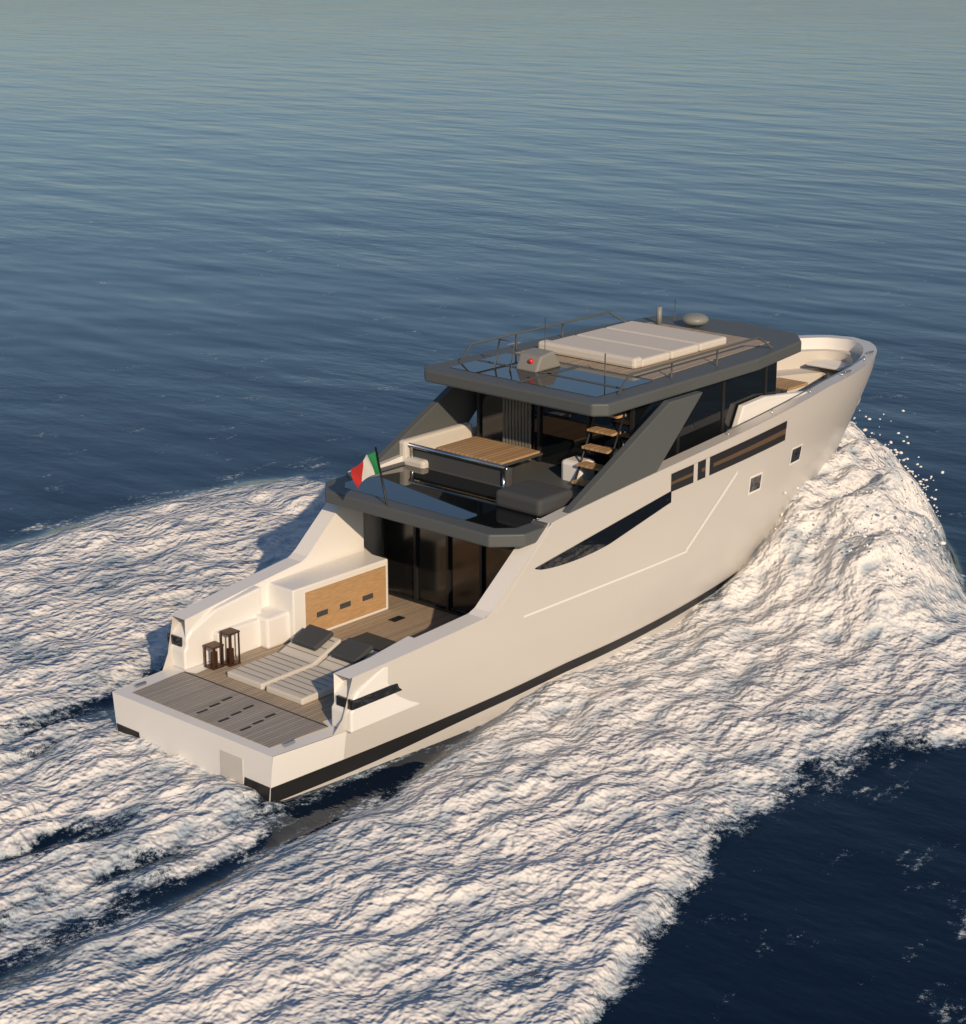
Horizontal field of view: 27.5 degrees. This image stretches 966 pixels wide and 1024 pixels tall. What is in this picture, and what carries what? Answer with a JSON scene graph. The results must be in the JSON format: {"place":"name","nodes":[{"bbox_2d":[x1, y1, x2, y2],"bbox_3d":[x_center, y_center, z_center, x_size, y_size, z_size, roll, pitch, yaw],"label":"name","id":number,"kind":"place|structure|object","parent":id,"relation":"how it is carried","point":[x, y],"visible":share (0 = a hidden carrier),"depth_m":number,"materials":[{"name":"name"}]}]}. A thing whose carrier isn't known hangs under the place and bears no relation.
{"place":"outdoors","nodes":[
{"label":"outdoors","id":0,"kind":"place"},
{"bbox_2d":[374,447,387,504],"bbox_3d":[-1.865,-0.657,36.206,0.040,1.159,0.309,15,22,40],"label":"flag staff","id":1,"kind":"object","parent":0,"point":[381,477],"visible":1,"depth_m":36.19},
{"bbox_2d":[0,0,965,1023],"bbox_3d":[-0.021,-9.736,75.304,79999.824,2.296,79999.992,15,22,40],"label":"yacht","id":2,"kind":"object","parent":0,"point":[264,264],"depth_m":49.29,"materials":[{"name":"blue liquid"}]},
{"bbox_2d":[113,340,876,800],"bbox_3d":[1.920,0.415,40.106,5.100,4.800,20.500,15,22,40],"label":"hull","id":3,"kind":"object","parent":2,"relation":"in","point":[505,644],"visible":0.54,"depth_m":36.99,"materials":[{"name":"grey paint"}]},
{"bbox_2d":[112,671,345,800],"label":"platform","id":4,"kind":"structure","parent":3,"relation":"attached to","point":[189,742],"depth_m":32.81,"materials":[{"name":"white"}]},
{"bbox_2d":[220,750,243,784],"bbox_3d":[-4.134,4.198,32.533,0.550,0.460,0.012,15,22,40],"label":"transom hatch","id":5,"kind":"object","parent":4,"relation":"attached to","point":[231,766],"visible":1,"depth_m":32.52,"materials":[{"name":"grey"}]},
{"bbox_2d":[114,588,467,756],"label":"beach deck","id":6,"kind":"structure","parent":3,"relation":"on","point":[128,690],"depth_m":33.17,"materials":[{"name":"white paint"}]},
{"bbox_2d":[167,585,260,669],"bbox_3d":[-4.878,2.060,35.975,0.499,1.095,1.870,15,22,40],"label":"bulwark","id":7,"kind":"object","parent":6,"relation":"on","point":[244,605],"depth_m":35.56,"materials":[{"name":"white paint"}]},
{"bbox_2d":[213,618,260,660],"bbox_3d":[-4.547,2.270,36.201,0.500,0.550,1.200,15,22,40],"label":"panel","id":8,"kind":"object","parent":6,"relation":"on","point":[249,633],"visible":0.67,"depth_m":36.04,"materials":[{"name":"white"}]},
{"bbox_2d":[172,471,363,638],"bbox_3d":[-3.975,1.007,36.918,0.434,2.550,4.792,13,22,36],"label":"bulwark","id":9,"kind":"object","parent":6,"relation":"on","point":[334,532],"visible":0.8,"depth_m":37.64,"materials":[{"name":"white paint"}]},
{"bbox_2d":[132,594,459,747],"bbox_3d":[-2.561,2.761,35.582,4.040,0.026,6.650,15,22,40],"label":"deck","id":10,"kind":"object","parent":6,"relation":"on","point":[419,619],"visible":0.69,"depth_m":37.00,"materials":[{"name":"wood"}]},
{"bbox_2d":[203,627,240,669],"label":"lanterns","id":11,"kind":"object","parent":10,"relation":"on","point":[230,661],"visible":1,"depth_m":35.44,"materials":[{"name":"brown wood"}]},
{"bbox_2d":[133,672,325,747],"bbox_3d":[-4.375,3.346,33.638,3.700,0.004,1.195,15,22,40],"label":"swim platform","id":12,"kind":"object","parent":10,"relation":"on","point":[186,693],"visible":1,"depth_m":33.60,"materials":[{"name":"wood"}]},
{"bbox_2d":[135,681,294,746],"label":"deck cleats","id":13,"kind":"object","parent":12,"relation":"on","point":[288,743],"visible":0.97,"depth_m":32.25,"materials":[{"name":"silver metal"}]},
{"bbox_2d":[184,671,326,726],"bbox_3d":[-3.956,3.207,34.085,3.670,0.006,0.030,15,22,40],"label":"platform seam","id":14,"kind":"object","parent":10,"relation":"on","point":[256,699],"visible":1,"depth_m":34.02,"materials":[{"name":"grey"}]},
{"bbox_2d":[254,605,289,648],"bbox_3d":[-3.969,2.127,36.598,0.600,0.600,0.600,15,22,40],"label":"side cabinet","id":15,"kind":"object","parent":10,"relation":"on","point":[274,627],"visible":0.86,"depth_m":36.36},
{"bbox_2d":[196,616,404,730],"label":"vents","id":16,"kind":"object","parent":10,"relation":"on","point":[396,619],"visible":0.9,"depth_m":33.57,"materials":[{"name":"black metal"}]},
{"bbox_2d":[227,637,377,704],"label":"sun loungers","id":17,"kind":"object","parent":10,"relation":"on","point":[271,687],"visible":0.78,"depth_m":34.89,"materials":[{"name":"grey fabric"}]},
{"bbox_2d":[234,639,373,694],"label":"lounger seams","id":18,"kind":"object","parent":17,"relation":"on","point":[294,668],"visible":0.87,"depth_m":34.91,"materials":[{"name":"grey fabric"}]},
{"bbox_2d":[292,624,373,663],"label":"pillows","id":19,"kind":"object","parent":17,"relation":"on","point":[349,650],"visible":0.94,"depth_m":35.33,"materials":[{"name":"grey fabric"}]},
{"bbox_2d":[268,552,387,641],"bbox_3d":[-2.925,1.598,37.564,0.720,1.040,2.500,15,22,40],"label":"cabinet","id":20,"kind":"object","parent":10,"relation":"on","point":[286,593],"visible":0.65,"depth_m":36.95,"materials":[{"name":"white"}]},
{"bbox_2d":[305,566,385,628],"bbox_3d":[-2.579,1.669,37.402,0.020,0.850,2.100,15,22,40],"label":"wooden cabinet front","id":21,"kind":"object","parent":20,"relation":"attached to","point":[332,597],"visible":0.86,"depth_m":37.39,"materials":[{"name":"brown wood"}]},
{"bbox_2d":[317,593,372,617],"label":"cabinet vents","id":22,"kind":"object","parent":21,"relation":"attached to","point":[344,605],"visible":1,"depth_m":37.37,"materials":[{"name":"grey metal"}]},
{"bbox_2d":[341,632,395,651],"bbox_3d":[-2.019,2.519,36.299,1.400,0.014,1.100,15,22,40],"label":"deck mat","id":23,"kind":"object","parent":10,"relation":"on","point":[379,643],"visible":0.29,"depth_m":36.71,"materials":[{"name":"grey fabric"}]},
{"bbox_2d":[332,636,419,732],"bbox_3d":[-1.722,2.892,33.281,0.499,1.095,1.870,15,22,40],"label":"bulwark","id":24,"kind":"object","parent":6,"relation":"on","point":[362,717],"depth_m":32.83,"materials":[{"name":"white paint"}]},
{"bbox_2d":[334,523,548,693],"bbox_3d":[-0.619,1.892,34.053,4.792,2.550,0.434,-16,24,-42],"label":"bulwark top","id":25,"kind":"object","parent":6,"relation":"on","point":[499,584],"visible":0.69,"depth_m":34.25,"materials":[{"name":"white paint"}]},
{"bbox_2d":[382,518,514,616],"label":"saloon frames","id":26,"kind":"structure","parent":6,"relation":"on","point":[416,599],"depth_m":38.29,"materials":[{"name":"black metal"}]},
{"bbox_2d":[386,519,511,612],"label":"glass sliding doors","id":27,"kind":"structure","parent":26,"relation":"in","point":[464,559],"depth_m":38.19,"materials":[{"name":"black glass"}]},
{"bbox_2d":[117,572,736,800],"bbox_3d":[0.917,2.137,39.463,4.842,0.650,17.512,15,22,40],"label":"hull bottom stripe","id":28,"kind":"object","parent":3,"relation":"attached to","point":[321,776],"visible":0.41,"depth_m":34.22,"materials":[{"name":"black paint"}]},
{"bbox_2d":[535,491,671,569],"bbox_3d":[2.268,0.362,36.481,0.001,0.678,4.020,15,22,40],"label":"hull window","id":29,"kind":"structure","parent":3,"relation":"in","point":[610,534],"depth_m":36.55,"materials":[{"name":"black glass"}]},
{"bbox_2d":[350,335,876,523],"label":"bulwark","id":30,"kind":"object","parent":3,"relation":"on","point":[868,346],"visible":0.49,"depth_m":40.28,"materials":[{"name":"grey"}]},
{"bbox_2d":[727,350,873,434],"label":"handrail","id":31,"kind":"object","parent":30,"relation":"on","point":[850,370],"visible":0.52,"depth_m":41.44,"materials":[{"name":"silver metal"}]},
{"bbox_2d":[524,471,737,617],"bbox_3d":[2.917,0.522,37.313,0.026,1.325,6.600,15,22,39],"label":"hull trim line","id":32,"kind":"object","parent":3,"relation":"attached to","point":[700,528],"visible":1,"depth_m":37.78,"materials":[{"name":"white paint"}]},
{"bbox_2d":[671,421,786,491],"bbox_3d":[4.933,-1.126,39.201,0.058,0.600,4.102,14,22,38],"label":"hull window","id":33,"kind":"structure","parent":3,"relation":"attached to","point":[725,454],"depth_m":39.12,"materials":[{"name":"black glass"}]},
{"bbox_2d":[671,429,785,484],"bbox_3d":[4.930,-1.127,39.203,0.058,0.600,4.102,14,22,38],"label":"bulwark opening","id":34,"kind":"object","parent":33,"relation":"attached to","point":[763,442],"visible":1,"depth_m":39.45,"materials":[{"name":"brown glass"}]},
{"bbox_2d":[693,457,709,482],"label":"window dividers","id":35,"kind":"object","parent":34,"relation":"in","point":[696,469],"depth_m":38.37,"materials":[{"name":"white paint"}]},
{"bbox_2d":[748,443,802,494],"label":"porthole frames","id":36,"kind":"structure","parent":3,"relation":"attached to","point":[758,474],"depth_m":40.42,"materials":[{"name":"white metal"}]},
{"bbox_2d":[750,446,801,491],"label":"portholes","id":37,"kind":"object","parent":36,"relation":"in","point":[755,483],"depth_m":40.34,"materials":[{"name":"grey glass"}]},
{"bbox_2d":[775,410,945,584],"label":"bow spray","id":38,"kind":"object","parent":2,"relation":"on","point":[886,511],"visible":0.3,"depth_m":41.42,"materials":[{"name":"white liquid"}]},
{"bbox_2d":[436,436,539,464],"bbox_3d":[0.095,-1.206,38.646,1.700,0.050,1.150,15,22,40],"label":"table top","id":39,"kind":"object","parent":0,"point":[488,450],"visible":1,"depth_m":38.54,"materials":[{"name":"brown wood"}]},
{"bbox_2d":[502,452,542,465],"bbox_3d":[0.095,-1.173,38.656,1.780,0.040,1.220,15,22,40],"label":"table edge","id":40,"kind":"object","parent":39,"relation":"on","point":[523,459],"visible":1,"depth_m":38.12,"materials":[{"name":"grey metal"}]},
{"label":"fore deck","id":41,"kind":"structure","parent":0,"visible":0},
{"bbox_2d":[399,422,471,467],"bbox_3d":[-0.394,-1.110,39.344,1.680,0.775,2.000,15,22,40],"label":"cockpit sofa","id":42,"kind":"object","parent":41,"relation":"on","point":[446,435],"visible":0.34,"depth_m":39.55,"materials":[{"name":"white fabric"}]},
{"bbox_2d":[325,459,590,546],"bbox_3d":[0.021,-0.372,37.639,5.040,0.240,4.400,15,22,40],"label":"deck frame","id":43,"kind":"object","parent":41,"relation":"on","point":[337,492],"visible":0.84,"depth_m":36.30,"materials":[{"name":"grey paint"}]},
{"bbox_2d":[351,452,379,488],"bbox_3d":[-2.108,-0.762,35.909,0.181,0.634,0.690,15,22,40],"label":"flag","id":44,"kind":"object","parent":43,"relation":"on","point":[365,468],"visible":1,"depth_m":35.87,"materials":[{"name":"multicoloured fabric"}]},
{"bbox_2d":[346,462,404,475],"bbox_3d":[-1.065,-1.073,39.842,0.340,0.300,4.400,15,22,40],"label":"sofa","id":45,"kind":"object","parent":43,"relation":"on","point":[387,467],"visible":0.11,"depth_m":38.78,"materials":[{"name":"grey paint"}]},
{"bbox_2d":[378,386,476,461],"bbox_3d":[-0.902,-2.029,39.886,0.170,1.640,4.279,15,22,40],"label":"strut","id":46,"kind":"object","parent":43,"relation":"on","point":[447,406],"visible":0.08,"depth_m":39.84,"materials":[{"name":"grey paint"}]},
{"bbox_2d":[345,465,550,527],"bbox_3d":[-0.542,-0.279,37.008,4.320,0.055,1.990,15,22,40],"label":"glass railing","id":47,"kind":"object","parent":43,"relation":"on","point":[449,495],"visible":0.85,"depth_m":37.07,"materials":[{"name":"black glass"}]},
{"bbox_2d":[408,443,506,486],"bbox_3d":[-0.522,-0.920,38.287,2.550,0.425,0.090,15,22,40],"label":"metal railing","id":48,"kind":"object","parent":43,"relation":"on","point":[461,457],"visible":0.99,"depth_m":38.11,"materials":[{"name":"silver metal"}]},
{"bbox_2d":[414,448,511,486],"bbox_3d":[-0.417,-0.884,38.382,2.500,0.400,0.180,15,22,40],"label":"bench back","id":49,"kind":"object","parent":43,"relation":"on","point":[465,468],"visible":0.71,"depth_m":38.20,"materials":[{"name":"grey"}]},
{"bbox_2d":[496,480,572,516],"bbox_3d":[0.944,-0.258,36.321,1.100,0.340,1.000,15,22,40],"label":"terrace seat","id":50,"kind":"object","parent":43,"relation":"on","point":[535,498],"visible":0.91,"depth_m":36.04,"materials":[{"name":"grey fabric"}]},
{"bbox_2d":[531,516,550,527],"bbox_3d":[2.440,-0.149,36.850,0.340,0.300,4.400,15,22,40],"label":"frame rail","id":51,"kind":"object","parent":43,"relation":"on","point":[539,523],"visible":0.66,"depth_m":35.25,"materials":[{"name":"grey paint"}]},
{"bbox_2d":[562,455,594,481],"bbox_3d":[1.833,-0.690,38.093,0.500,0.700,0.500,15,22,40],"label":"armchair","id":52,"kind":"object","parent":43,"relation":"on","point":[569,468],"visible":0.53,"depth_m":37.90,"materials":[{"name":"white fabric"}]},
{"bbox_2d":[573,411,625,485],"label":"stair stringers","id":53,"kind":"object","parent":43,"relation":"on","point":[614,446],"visible":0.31,"depth_m":37.66,"materials":[{"name":"black metal"}]},
{"bbox_2d":[571,413,625,486],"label":"stair treads","id":54,"kind":"object","parent":53,"relation":"attached to","point":[596,448],"visible":0.7,"depth_m":37.45,"materials":[{"name":"brown wood"}]},
{"bbox_2d":[562,391,702,512],"bbox_3d":[2.744,-1.067,36.773,0.170,1.640,4.279,15,22,40],"label":"strut","id":55,"kind":"object","parent":43,"relation":"on","point":[642,452],"visible":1,"depth_m":36.93,"materials":[{"name":"grey paint"}]},
{"bbox_2d":[380,338,862,467],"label":"bulwark","id":56,"kind":"object","parent":41,"relation":"on","point":[835,344],"visible":0.17,"depth_m":46.58,"materials":[{"name":"white"}]},
{"bbox_2d":[481,362,776,474],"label":"windows","id":57,"kind":"structure","parent":41,"relation":"on","point":[563,435],"depth_m":39.08,"materials":[{"name":"black glass"}]},
{"bbox_2d":[503,398,530,459],"bbox_3d":[0.675,-1.717,39.419,0.730,1.820,0.030,15,22,40],"label":"curtain","id":58,"kind":"object","parent":57,"relation":"hanging from","point":[512,421],"visible":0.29,"depth_m":39.38,"materials":[{"name":"grey fabric"}]},
{"bbox_2d":[424,315,801,416],"bbox_3d":[3.068,-3.141,40.354,4.639,0.250,7.948,15,22,40],"label":"hardtop","id":59,"kind":"object","parent":57,"relation":"on","point":[784,344],"visible":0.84,"depth_m":38.50,"materials":[{"name":"grey paint"}]},
{"bbox_2d":[516,348,560,371],"bbox_3d":[1.095,-3.011,38.907,0.550,0.354,0.769,15,22,40],"label":"searchlight","id":60,"kind":"object","parent":59,"relation":"on","point":[543,359],"visible":1,"depth_m":38.72,"materials":[{"name":"grey plastic"}]},
{"bbox_2d":[450,353,651,396],"bbox_3d":[1.287,-2.671,38.412,3.700,0.018,1.700,15,22,40],"label":"glass roof","id":61,"kind":"object","parent":59,"relation":"in","point":[554,382],"visible":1,"depth_m":38.21,"materials":[{"name":"blue glass"}]},
{"bbox_2d":[478,359,625,388],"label":"roof glass bars","id":62,"kind":"object","parent":61,"relation":"on","point":[550,373],"visible":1,"depth_m":38.25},
{"bbox_2d":[459,299,772,394],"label":"roof rails","id":63,"kind":"object","parent":59,"relation":"on","point":[629,374],"visible":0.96,"depth_m":39.41,"materials":[{"name":"grey metal"}]},
{"bbox_2d":[515,322,768,378],"bbox_3d":[3.386,-3.366,40.656,3.500,0.022,4.300,15,22,40],"label":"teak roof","id":64,"kind":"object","parent":59,"relation":"on","point":[658,372],"visible":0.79,"depth_m":39.52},
{"bbox_2d":[538,321,726,368],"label":"sun pad","id":65,"kind":"object","parent":64,"relation":"on","point":[632,344],"visible":0.98,"depth_m":40.20,"materials":[{"name":"grey fabric"}]},
{"bbox_2d":[656,306,708,325],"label":"radar dome","id":66,"kind":"structure","parent":64,"relation":"on","point":[694,319],"depth_m":42.52,"materials":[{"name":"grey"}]},
{"bbox_2d":[477,366,767,461],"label":"window frames","id":67,"kind":"structure","parent":57,"relation":"attached to","point":[632,421],"depth_m":39.14,"materials":[{"name":"black metal"}]},
{"bbox_2d":[732,391,807,426],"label":"wing","id":68,"kind":"structure","parent":41,"relation":"on","point":[748,410],"depth_m":40.34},
{"bbox_2d":[776,377,807,390],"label":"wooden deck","id":69,"kind":"structure","parent":41,"relation":"on","point":[786,384],"depth_m":44.73,"materials":[{"name":"brown wood"}]},
{"bbox_2d":[776,349,860,393],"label":"bulwark","id":70,"kind":"object","parent":41,"relation":"on","point":[794,367],"visible":0.16,"depth_m":46.34,"materials":[{"name":"grey"}]},
{"bbox_2d":[806,359,850,370],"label":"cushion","id":71,"kind":"object","parent":41,"relation":"on","point":[831,364],"visible":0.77,"depth_m":46.05,"materials":[{"name":"white fabric"}]}
]}

